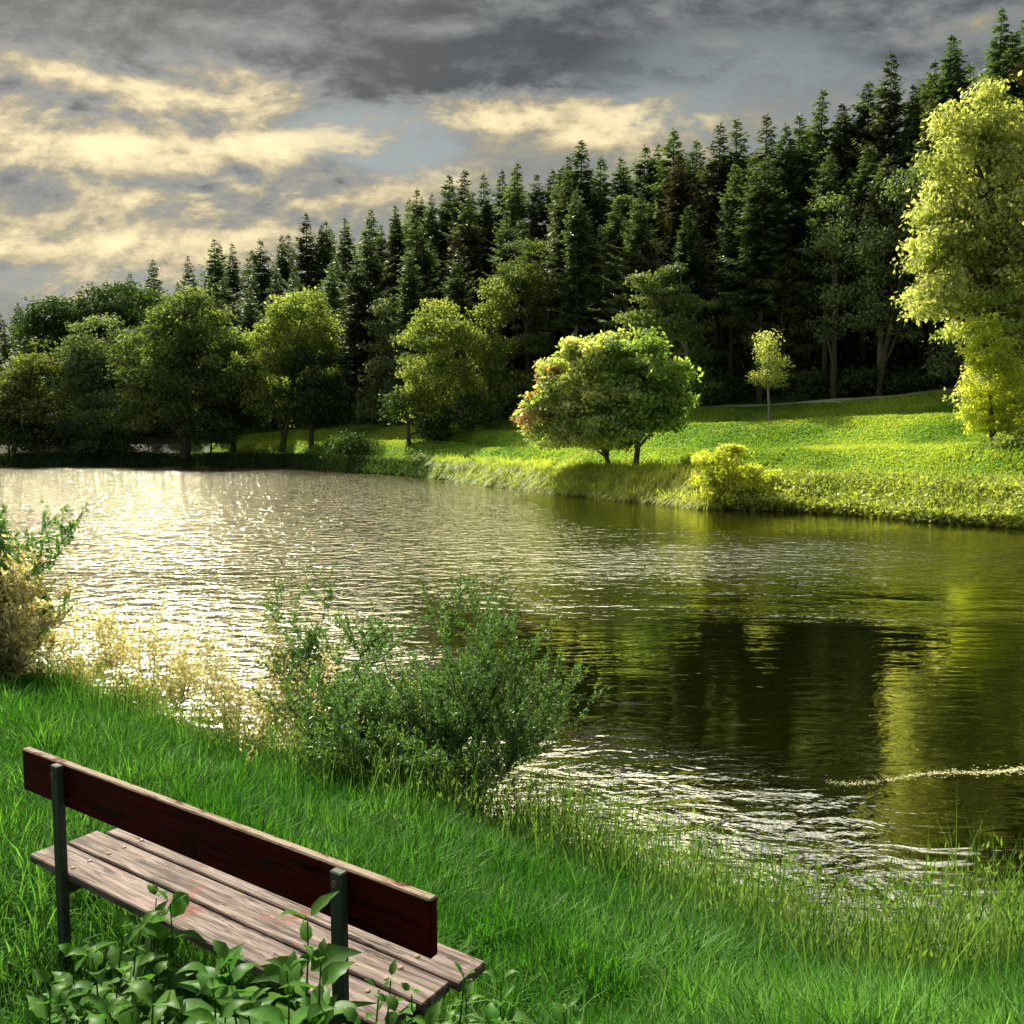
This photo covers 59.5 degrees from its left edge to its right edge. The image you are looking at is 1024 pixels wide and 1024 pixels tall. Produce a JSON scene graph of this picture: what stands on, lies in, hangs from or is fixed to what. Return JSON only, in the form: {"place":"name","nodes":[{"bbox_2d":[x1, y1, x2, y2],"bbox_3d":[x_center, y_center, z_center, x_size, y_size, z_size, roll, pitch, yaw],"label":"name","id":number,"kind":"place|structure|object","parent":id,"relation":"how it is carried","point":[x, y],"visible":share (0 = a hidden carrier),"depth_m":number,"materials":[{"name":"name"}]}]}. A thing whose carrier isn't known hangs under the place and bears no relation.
{"place":"outdoors","nodes":[
{"label":"outdoors","id":0,"kind":"place"},
{"bbox_2d":[0,465,1023,963],"bbox_3d":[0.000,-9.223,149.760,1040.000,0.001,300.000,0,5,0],"label":"lake water","id":1,"kind":"structure","parent":0,"point":[752,669],"depth_m":17.57,"materials":[{"name":"liquid"}]},
{"bbox_2d":[248,654,430,762],"bbox_3d":[-1.622,2.184,9.111,1.655,1.609,2.085,-3,6,-34],"label":"willow shrub","id":2,"kind":"object","parent":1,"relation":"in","point":[362,679],"visible":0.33,"depth_m":8.93,"materials":[{"name":"green plant"}]},
{"bbox_2d":[0,662,1023,1023],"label":"foreground grass","id":3,"kind":"structure","parent":0,"point":[518,896],"depth_m":4.50,"materials":[{"name":"plant"}]},
{"bbox_2d":[0,288,1023,1010],"bbox_3d":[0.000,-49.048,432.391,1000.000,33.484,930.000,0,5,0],"label":"ground","id":4,"kind":"structure","parent":0,"point":[160,442],"depth_m":77.50,"materials":[{"name":"plant"}]},
{"bbox_2d":[0,405,62,454],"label":"shore bush","id":5,"kind":"object","parent":4,"relation":"on","point":[14,440],"visible":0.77,"depth_m":108.87,"materials":[{"name":"green plant"}]},
{"bbox_2d":[0,335,73,452],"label":"broadleaf tree","id":6,"kind":"object","parent":4,"relation":"on","point":[26,403],"visible":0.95,"depth_m":109.73,"materials":[{"name":"green plant"}]},
{"bbox_2d":[0,534,80,685],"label":"leafy bush","id":7,"kind":"object","parent":4,"relation":"on","point":[18,623],"visible":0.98,"depth_m":10.94,"materials":[{"name":"yellow plant"}]},
{"bbox_2d":[0,499,93,648],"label":"leafy bush","id":8,"kind":"object","parent":4,"relation":"on","point":[6,547],"visible":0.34,"depth_m":12.08,"materials":[{"name":"green plant"}]},
{"bbox_2d":[26,969,103,1023],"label":"leafy weed","id":9,"kind":"object","parent":4,"relation":"on","point":[40,1007],"visible":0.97,"depth_m":2.56,"materials":[{"name":"green plant"}]},
{"bbox_2d":[16,418,115,460],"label":"shore bush","id":10,"kind":"object","parent":4,"relation":"on","point":[79,444],"visible":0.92,"depth_m":109.84,"materials":[{"name":"green plant"}]},
{"bbox_2d":[26,580,138,690],"bbox_3d":[-5.945,1.800,12.095,1.753,1.855,1.377,-3,6,-35],"label":"twiggy bush","id":11,"kind":"object","parent":4,"relation":"on","point":[95,631],"visible":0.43,"depth_m":12.19,"materials":[{"name":"beige plant"}]},
{"bbox_2d":[44,942,129,1023],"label":"leafy weed","id":12,"kind":"object","parent":4,"relation":"on","point":[81,991],"visible":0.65,"depth_m":2.67,"materials":[{"name":"green plant"}]},
{"bbox_2d":[4,280,178,440],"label":"broadleaf tree","id":13,"kind":"object","parent":4,"relation":"on","point":[127,312],"visible":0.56,"depth_m":128.57,"materials":[{"name":"green plant"}]},
{"bbox_2d":[44,312,152,441],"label":"broadleaf tree","id":14,"kind":"object","parent":4,"relation":"on","point":[89,364],"visible":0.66,"depth_m":115.11,"materials":[{"name":"green plant"}]},
{"bbox_2d":[64,907,178,1023],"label":"leafy weed","id":15,"kind":"object","parent":4,"relation":"on","point":[115,955],"visible":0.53,"depth_m":2.75,"materials":[{"name":"green plant"}]},
{"bbox_2d":[85,984,158,1023],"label":"leafy weed","id":16,"kind":"object","parent":4,"relation":"on","point":[105,1010],"visible":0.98,"depth_m":2.30,"materials":[{"name":"green plant"}]},
{"bbox_2d":[87,423,160,458],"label":"shore bush","id":17,"kind":"object","parent":4,"relation":"on","point":[118,444],"visible":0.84,"depth_m":110.35,"materials":[{"name":"green plant"}]},
{"bbox_2d":[107,961,179,1023],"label":"leafy weed","id":18,"kind":"object","parent":4,"relation":"on","point":[142,989],"visible":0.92,"depth_m":2.33,"materials":[{"name":"green plant"}]},
{"bbox_2d":[95,587,234,719],"bbox_3d":[-4.358,1.855,11.231,1.538,1.894,1.574,0,5,0],"label":"twiggy bush","id":19,"kind":"object","parent":4,"relation":"on","point":[180,667],"visible":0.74,"depth_m":11.09,"materials":[{"name":"beige plant"}]},
{"bbox_2d":[122,884,219,1023],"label":"leafy weed","id":20,"kind":"object","parent":4,"relation":"on","point":[157,936],"visible":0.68,"depth_m":2.89,"materials":[{"name":"green plant"}]},
{"bbox_2d":[94,285,262,458],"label":"broadleaf tree","id":21,"kind":"object","parent":4,"relation":"on","point":[174,378],"visible":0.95,"depth_m":108.82,"materials":[{"name":"green plant"}]},
{"bbox_2d":[168,408,254,454],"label":"shore bush","id":22,"kind":"object","parent":4,"relation":"on","point":[221,432],"visible":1,"depth_m":109.45,"materials":[{"name":"green plant"}]},
{"bbox_2d":[174,943,250,1023],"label":"leafy weed","id":23,"kind":"object","parent":4,"relation":"on","point":[205,975],"visible":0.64,"depth_m":2.36,"materials":[{"name":"green plant"}]},
{"bbox_2d":[0,450,441,478],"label":"shore grass","id":24,"kind":"structure","parent":4,"relation":"on","point":[318,463],"depth_m":107.44,"materials":[{"name":"green plant"}]},
{"bbox_2d":[180,939,278,1023],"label":"leafy weed","id":25,"kind":"object","parent":4,"relation":"on","point":[221,949],"visible":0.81,"depth_m":2.39,"materials":[{"name":"green plant"}]},
{"bbox_2d":[193,333,275,451],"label":"broadleaf tree","id":26,"kind":"object","parent":4,"relation":"on","point":[248,421],"visible":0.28,"depth_m":113.56,"materials":[{"name":"green plant"}]},
{"bbox_2d":[159,591,334,748],"bbox_3d":[-2.898,1.858,10.061,2.009,2.088,1.697,-2,5,-25],"label":"twiggy bush","id":27,"kind":"object","parent":4,"relation":"on","point":[251,702],"visible":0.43,"depth_m":9.88,"materials":[{"name":"beige plant"}]},
{"bbox_2d":[22,747,484,1023],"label":"park bench","id":28,"kind":"object","parent":4,"relation":"on","point":[239,883],"visible":0.88,"depth_m":3.13,"materials":[{"name":"red wood"}]},
{"bbox_2d":[233,239,281,336],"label":"spruce tree","id":29,"kind":"object","parent":4,"relation":"on","point":[263,284],"visible":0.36,"depth_m":156.74,"materials":[{"name":"green plant"}]},
{"bbox_2d":[240,951,336,1023],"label":"leafy weed","id":30,"kind":"object","parent":4,"relation":"on","point":[290,967],"visible":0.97,"depth_m":2.22,"materials":[{"name":"green plant"}]},
{"bbox_2d":[234,286,345,452],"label":"broadleaf tree","id":31,"kind":"object","parent":4,"relation":"on","point":[283,323],"visible":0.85,"depth_m":109.91,"materials":[{"name":"green plant"}]},
{"bbox_2d":[180,637,422,769],"bbox_3d":[-2.097,2.093,9.183,2.415,1.770,1.803,-3,6,-27],"label":"twiggy bush","id":32,"kind":"object","parent":4,"relation":"on","point":[252,692],"visible":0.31,"depth_m":9.10,"materials":[{"name":"beige plant"}]},
{"bbox_2d":[282,213,322,330],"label":"spruce tree","id":33,"kind":"object","parent":4,"relation":"on","point":[304,264],"visible":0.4,"depth_m":154.01,"materials":[{"name":"green plant"}]},
{"bbox_2d":[269,346,347,448],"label":"broadleaf tree","id":34,"kind":"object","parent":4,"relation":"on","point":[313,390],"visible":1,"depth_m":107.66,"materials":[{"name":"green plant"}]},
{"bbox_2d":[250,891,376,1023],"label":"leafy weed","id":35,"kind":"object","parent":4,"relation":"on","point":[271,971],"visible":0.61,"depth_m":2.44,"materials":[{"name":"green plant"}]},
{"bbox_2d":[278,938,360,1023],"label":"leafy weed","id":36,"kind":"object","parent":4,"relation":"on","point":[332,972],"visible":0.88,"depth_m":2.26,"materials":[{"name":"green plant"}]},
{"bbox_2d":[253,557,435,705],"bbox_3d":[-2.058,1.724,10.299,2.319,2.315,1.287,2,5,24],"label":"willow shrub","id":37,"kind":"object","parent":4,"relation":"on","point":[311,637],"visible":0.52,"depth_m":10.30,"materials":[{"name":"green plant"}]},
{"bbox_2d":[319,429,381,463],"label":"shore bush","id":38,"kind":"object","parent":4,"relation":"on","point":[348,445],"visible":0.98,"depth_m":89.00,"materials":[{"name":"green plant"}]},
{"bbox_2d":[329,257,383,422],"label":"spruce tree","id":39,"kind":"object","parent":4,"relation":"on","point":[356,331],"visible":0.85,"depth_m":114.73,"materials":[{"name":"green plant"}]},
{"bbox_2d":[333,230,397,406],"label":"spruce tree","id":40,"kind":"object","parent":4,"relation":"on","point":[370,264],"visible":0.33,"depth_m":118.02,"materials":[{"name":"green plant"}]},
{"bbox_2d":[346,293,408,426],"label":"broadleaf tree","id":41,"kind":"object","parent":4,"relation":"on","point":[384,363],"visible":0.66,"depth_m":107.81,"materials":[{"name":"green plant"}]},
{"bbox_2d":[298,652,472,789],"bbox_3d":[-1.154,2.154,8.561,1.639,1.761,1.931,-2,5,-21],"label":"willow shrub","id":42,"kind":"object","parent":4,"relation":"on","point":[364,748],"visible":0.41,"depth_m":8.16,"materials":[{"name":"green plant"}]},
{"bbox_2d":[382,204,415,369],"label":"spruce tree","id":43,"kind":"object","parent":4,"relation":"on","point":[395,239],"visible":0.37,"depth_m":132.69,"materials":[{"name":"green plant"}]},
{"bbox_2d":[380,252,443,423],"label":"spruce tree","id":44,"kind":"object","parent":4,"relation":"on","point":[409,290],"visible":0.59,"depth_m":104.41,"materials":[{"name":"green plant"}]},
{"bbox_2d":[390,218,443,361],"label":"spruce tree","id":45,"kind":"object","parent":4,"relation":"on","point":[424,263],"visible":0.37,"depth_m":110.24,"materials":[{"name":"green plant"}]},
{"bbox_2d":[389,297,484,440],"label":"broadleaf tree","id":46,"kind":"object","parent":4,"relation":"on","point":[430,373],"visible":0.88,"depth_m":89.47,"materials":[{"name":"green plant"}]},
{"bbox_2d":[374,386,500,446],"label":"broadleaf tree","id":47,"kind":"object","parent":4,"relation":"on","point":[398,400],"visible":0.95,"depth_m":88.91,"materials":[{"name":"green plant"}]},
{"bbox_2d":[418,175,457,299],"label":"spruce tree","id":48,"kind":"object","parent":4,"relation":"on","point":[442,214],"visible":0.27,"depth_m":128.39,"materials":[{"name":"green plant"}]},
{"bbox_2d":[291,568,612,812],"bbox_3d":[-0.537,1.766,8.155,2.747,2.606,2.133,-3,6,-33],"label":"willow shrub","id":49,"kind":"object","parent":4,"relation":"on","point":[485,711],"visible":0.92,"depth_m":7.93,"materials":[{"name":"green plant"}]},
{"bbox_2d":[438,249,473,405],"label":"spruce tree","id":50,"kind":"object","parent":4,"relation":"on","point":[454,289],"visible":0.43,"depth_m":99.34,"materials":[{"name":"green plant"}]},
{"bbox_2d":[437,168,490,330],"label":"spruce tree","id":51,"kind":"object","parent":4,"relation":"on","point":[457,205],"visible":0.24,"depth_m":123.91,"materials":[{"name":"green plant"}]},
{"bbox_2d":[443,191,486,373],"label":"spruce tree","id":52,"kind":"object","parent":4,"relation":"on","point":[470,238],"visible":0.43,"depth_m":116.96,"materials":[{"name":"green plant"}]},
{"bbox_2d":[445,276,543,426],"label":"broadleaf tree","id":53,"kind":"object","parent":4,"relation":"on","point":[501,386],"visible":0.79,"depth_m":91.27,"materials":[{"name":"green plant"}]},
{"bbox_2d":[0,632,1023,1023],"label":"seed stalks","id":54,"kind":"object","parent":4,"relation":"on","point":[1002,926],"visible":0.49,"depth_m":5.59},
{"bbox_2d":[485,161,541,319],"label":"spruce tree","id":55,"kind":"object","parent":4,"relation":"on","point":[517,212],"visible":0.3,"depth_m":116.77,"materials":[{"name":"green plant"}]},
{"bbox_2d":[483,236,567,391],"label":"layered pine","id":56,"kind":"object","parent":4,"relation":"on","point":[529,316],"visible":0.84,"depth_m":93.77,"materials":[{"name":"green plant"}]},
{"bbox_2d":[39,287,1023,436],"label":"undergrowth","id":57,"kind":"object","parent":4,"relation":"on","point":[905,344],"visible":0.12,"depth_m":83.51,"materials":[{"name":"green plant"}]},
{"bbox_2d":[531,175,596,371],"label":"spruce tree","id":58,"kind":"object","parent":4,"relation":"on","point":[558,261],"visible":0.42,"depth_m":95.00,"materials":[{"name":"green plant"}]},
{"bbox_2d":[531,140,614,337],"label":"spruce tree","id":59,"kind":"object","parent":4,"relation":"on","point":[585,186],"visible":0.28,"depth_m":102.06,"materials":[{"name":"green plant"}]},
{"bbox_2d":[421,452,726,509],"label":"bank grass","id":60,"kind":"structure","parent":4,"relation":"on","point":[667,483],"depth_m":53.96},
{"bbox_2d":[510,323,644,461],"bbox_3d":[4.234,-7.028,56.920,8.925,9.683,6.513,0,5,0],"label":"bushy tree","id":61,"kind":"object","parent":4,"relation":"on","point":[558,410],"visible":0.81,"depth_m":55.85,"materials":[{"name":"green plant"}]},
{"bbox_2d":[547,186,609,372],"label":"spruce tree","id":62,"kind":"object","parent":4,"relation":"on","point":[576,314],"visible":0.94,"depth_m":90.58,"materials":[{"name":"green plant"}]},
{"bbox_2d":[580,196,635,340],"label":"spruce tree","id":63,"kind":"object","parent":4,"relation":"on","point":[614,235],"visible":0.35,"depth_m":90.02,"materials":[{"name":"green plant"}]},
{"bbox_2d":[212,390,1023,480],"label":"meadow grass","id":64,"kind":"structure","parent":4,"relation":"on","point":[930,447],"depth_m":60.56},
{"bbox_2d":[586,191,666,341],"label":"spruce tree","id":65,"kind":"object","parent":4,"relation":"on","point":[635,250],"visible":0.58,"depth_m":83.16,"materials":[{"name":"green plant"}]},
{"bbox_2d":[575,326,703,463],"bbox_3d":[7.761,-6.690,55.265,7.943,9.310,5.905,0,5,0],"label":"bushy tree","id":66,"kind":"object","parent":4,"relation":"on","point":[657,403],"visible":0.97,"depth_m":54.19,"materials":[{"name":"green plant"}]},
{"bbox_2d":[630,126,696,341],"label":"spruce tree","id":67,"kind":"object","parent":4,"relation":"on","point":[659,217],"visible":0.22,"depth_m":96.63,"materials":[{"name":"green plant"}]},
{"bbox_2d":[612,261,724,406],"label":"layered pine","id":68,"kind":"object","parent":4,"relation":"on","point":[683,324],"visible":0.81,"depth_m":77.12,"materials":[{"name":"green plant"}]},
{"bbox_2d":[651,153,715,359],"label":"spruce tree","id":69,"kind":"object","parent":4,"relation":"on","point":[676,207],"visible":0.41,"depth_m":86.34,"materials":[{"name":"green plant"}]},
{"bbox_2d":[656,205,726,393],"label":"spruce tree","id":70,"kind":"object","parent":4,"relation":"on","point":[688,257],"visible":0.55,"depth_m":81.48,"materials":[{"name":"green plant"}]},
{"bbox_2d":[688,122,746,350],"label":"spruce tree","id":71,"kind":"object","parent":4,"relation":"on","point":[710,181],"visible":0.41,"depth_m":90.37,"materials":[{"name":"green plant"}]},
{"bbox_2d":[698,163,749,376],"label":"spruce tree","id":72,"kind":"object","parent":4,"relation":"on","point":[730,249],"visible":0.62,"depth_m":82.62,"materials":[{"name":"green plant"}]},
{"bbox_2d":[693,371,765,406],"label":"understory shrub","id":73,"kind":"object","parent":4,"relation":"on","point":[719,394],"visible":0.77,"depth_m":79.41,"materials":[{"name":"green plant"}]},
{"bbox_2d":[699,118,764,347],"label":"spruce tree","id":74,"kind":"object","parent":4,"relation":"on","point":[741,163],"visible":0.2,"depth_m":90.11,"materials":[{"name":"green plant"}]},
{"bbox_2d":[689,442,788,504],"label":"yellow shrub","id":75,"kind":"object","parent":4,"relation":"on","point":[725,478],"visible":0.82,"depth_m":43.63,"materials":[{"name":"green plant"}]},
{"bbox_2d":[706,157,803,401],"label":"spruce tree","id":76,"kind":"object","parent":4,"relation":"on","point":[760,214],"visible":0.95,"depth_m":77.50,"materials":[{"name":"green plant"}]},
{"bbox_2d":[718,112,818,330],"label":"spruce tree","id":77,"kind":"object","parent":4,"relation":"on","point":[757,158],"visible":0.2,"depth_m":84.22,"materials":[{"name":"green plant"}]},
{"bbox_2d":[745,329,794,420],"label":"sapling","id":78,"kind":"object","parent":4,"relation":"on","point":[772,373],"visible":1,"depth_m":66.98,"materials":[{"name":"green plant"}]},
{"bbox_2d":[720,255,824,392],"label":"layered pine","id":79,"kind":"object","parent":4,"relation":"on","point":[798,330],"visible":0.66,"depth_m":78.58,"materials":[{"name":"green plant"}]},
{"bbox_2d":[729,122,816,358],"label":"spruce tree","id":80,"kind":"object","parent":4,"relation":"on","point":[790,187],"visible":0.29,"depth_m":81.03,"materials":[{"name":"green plant"}]},
{"bbox_2d":[775,113,849,345],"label":"spruce tree","id":81,"kind":"object","parent":4,"relation":"on","point":[809,161],"visible":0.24,"depth_m":82.30,"materials":[{"name":"green plant"}]},
{"bbox_2d":[792,87,843,333],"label":"spruce tree","id":82,"kind":"object","parent":4,"relation":"on","point":[826,136],"visible":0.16,"depth_m":86.15,"materials":[{"name":"green plant"}]},
{"bbox_2d":[782,150,856,385],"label":"spruce tree","id":83,"kind":"object","parent":4,"relation":"on","point":[829,183],"visible":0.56,"depth_m":75.80,"materials":[{"name":"green plant"}]},
{"bbox_2d":[782,366,870,401],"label":"understory shrub","id":84,"kind":"object","parent":4,"relation":"on","point":[812,381],"visible":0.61,"depth_m":74.32,"materials":[{"name":"green plant"}]},
{"bbox_2d":[802,186,866,398],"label":"broadleaf tree","id":85,"kind":"object","parent":4,"relation":"on","point":[836,296],"visible":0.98,"depth_m":72.58,"materials":[{"name":"green plant"}]},
{"bbox_2d":[810,129,862,341],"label":"spruce tree","id":86,"kind":"object","parent":4,"relation":"on","point":[847,161],"visible":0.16,"depth_m":84.20,"materials":[{"name":"green plant"}]},
{"bbox_2d":[812,80,887,224],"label":"spruce tree","id":87,"kind":"object","parent":4,"relation":"on","point":[859,124],"visible":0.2,"depth_m":84.90,"materials":[{"name":"green plant"}]},
{"bbox_2d":[823,367,899,396],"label":"understory shrub","id":88,"kind":"object","parent":4,"relation":"on","point":[861,378],"visible":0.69,"depth_m":72.20,"materials":[{"name":"green plant"}]},
{"bbox_2d":[824,154,915,374],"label":"spruce tree","id":89,"kind":"object","parent":4,"relation":"on","point":[872,194],"visible":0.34,"depth_m":72.85,"materials":[{"name":"green plant"}]},
{"bbox_2d":[838,145,902,358],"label":"spruce tree","id":90,"kind":"object","parent":4,"relation":"on","point":[860,195],"visible":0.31,"depth_m":79.17,"materials":[{"name":"green plant"}]},
{"bbox_2d":[718,465,1023,528],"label":"bank weeds","id":91,"kind":"object","parent":4,"relation":"on","point":[962,498],"visible":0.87,"depth_m":39.88,"materials":[{"name":"green plant"}]},
{"bbox_2d":[842,50,911,336],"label":"spruce tree","id":92,"kind":"object","parent":4,"relation":"on","point":[891,113],"visible":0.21,"depth_m":81.05,"materials":[{"name":"green plant"}]},
{"bbox_2d":[832,163,950,395],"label":"broadleaf tree","id":93,"kind":"object","parent":4,"relation":"on","point":[867,318],"visible":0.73,"depth_m":70.40,"materials":[{"name":"green plant"}]},
{"bbox_2d":[878,84,925,340],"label":"spruce tree","id":94,"kind":"object","parent":4,"relation":"on","point":[904,160],"visible":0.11,"depth_m":79.18,"materials":[{"name":"green plant"}]},
{"bbox_2d":[867,366,951,395],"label":"understory shrub","id":95,"kind":"object","parent":4,"relation":"on","point":[918,382],"visible":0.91,"depth_m":70.65,"materials":[{"name":"green plant"}]},
{"bbox_2d":[902,91,957,362],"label":"spruce tree","id":96,"kind":"object","parent":4,"relation":"on","point":[924,145],"visible":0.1,"depth_m":75.17,"materials":[{"name":"green plant"}]},
{"bbox_2d":[919,335,970,389],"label":"understory tree","id":97,"kind":"object","parent":4,"relation":"on","point":[952,363],"visible":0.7,"depth_m":67.20,"materials":[{"name":"green plant"}]},
{"bbox_2d":[925,34,978,325],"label":"spruce tree","id":98,"kind":"object","parent":4,"relation":"on","point":[950,83],"visible":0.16,"depth_m":79.44,"materials":[{"name":"green plant"}]},
{"bbox_2d":[890,69,1023,422],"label":"yellow tree","id":99,"kind":"object","parent":4,"relation":"on","point":[988,205],"visible":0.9,"depth_m":50.89,"materials":[{"name":"green plant"}]},
{"bbox_2d":[951,312,1023,441],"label":"yellow shrub","id":100,"kind":"object","parent":4,"relation":"on","point":[995,405],"visible":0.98,"depth_m":48.12,"materials":[{"name":"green plant"}]},
{"bbox_2d":[956,7,1019,185],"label":"spruce tree","id":101,"kind":"object","parent":4,"relation":"on","point":[994,63],"visible":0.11,"depth_m":74.66,"materials":[{"name":"green plant"}]},
{"bbox_2d":[0,0,1023,402],"label":"sky","id":102,"kind":"structure","parent":0,"point":[133,133],"materials":[{"name":"grey"}]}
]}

